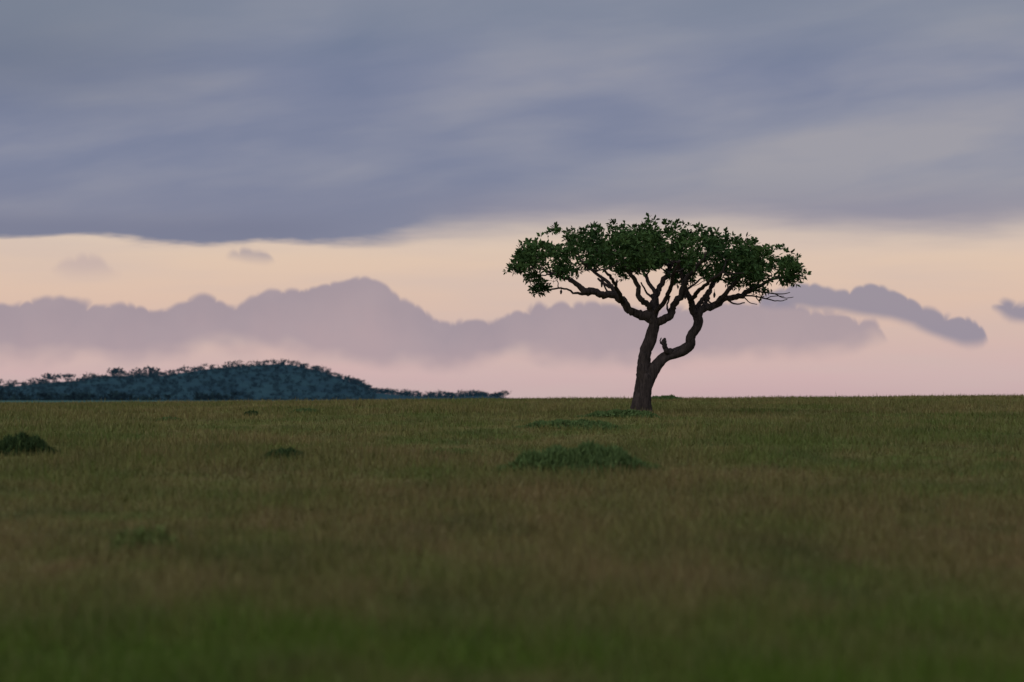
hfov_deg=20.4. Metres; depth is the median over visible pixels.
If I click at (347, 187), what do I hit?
sky
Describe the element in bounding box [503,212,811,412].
acacia tree
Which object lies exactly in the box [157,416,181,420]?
shrub
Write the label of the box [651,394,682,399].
shrub
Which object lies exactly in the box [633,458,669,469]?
shrub
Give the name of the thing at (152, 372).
distant trees
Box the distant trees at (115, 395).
[0,389,510,399]
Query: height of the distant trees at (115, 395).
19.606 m
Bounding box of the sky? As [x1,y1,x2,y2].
[0,0,1023,398]
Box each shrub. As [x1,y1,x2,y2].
[0,430,60,455]
[106,525,184,554]
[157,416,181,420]
[244,409,261,415]
[259,447,304,459]
[288,408,318,412]
[493,439,664,474]
[512,418,627,429]
[574,408,659,417]
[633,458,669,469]
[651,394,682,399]
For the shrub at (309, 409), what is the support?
on the ground at (416, 437)
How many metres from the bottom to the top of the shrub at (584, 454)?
0.840 m
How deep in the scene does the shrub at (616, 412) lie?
120.63 m
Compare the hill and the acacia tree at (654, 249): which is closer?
the acacia tree at (654, 249)
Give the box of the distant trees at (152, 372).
[0,359,504,399]
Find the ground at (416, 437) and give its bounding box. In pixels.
[0,397,1023,681]
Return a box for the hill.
[4,364,505,399]
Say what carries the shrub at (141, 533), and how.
on the ground at (416, 437)
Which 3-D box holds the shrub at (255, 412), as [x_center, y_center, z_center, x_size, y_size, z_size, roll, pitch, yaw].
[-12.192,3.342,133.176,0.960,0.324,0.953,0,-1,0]
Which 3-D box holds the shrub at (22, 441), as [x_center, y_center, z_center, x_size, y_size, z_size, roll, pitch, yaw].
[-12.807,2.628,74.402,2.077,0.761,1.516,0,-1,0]
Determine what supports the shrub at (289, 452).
on the ground at (416, 437)
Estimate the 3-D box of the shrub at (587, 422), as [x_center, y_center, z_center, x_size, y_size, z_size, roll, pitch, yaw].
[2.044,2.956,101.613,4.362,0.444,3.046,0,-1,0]

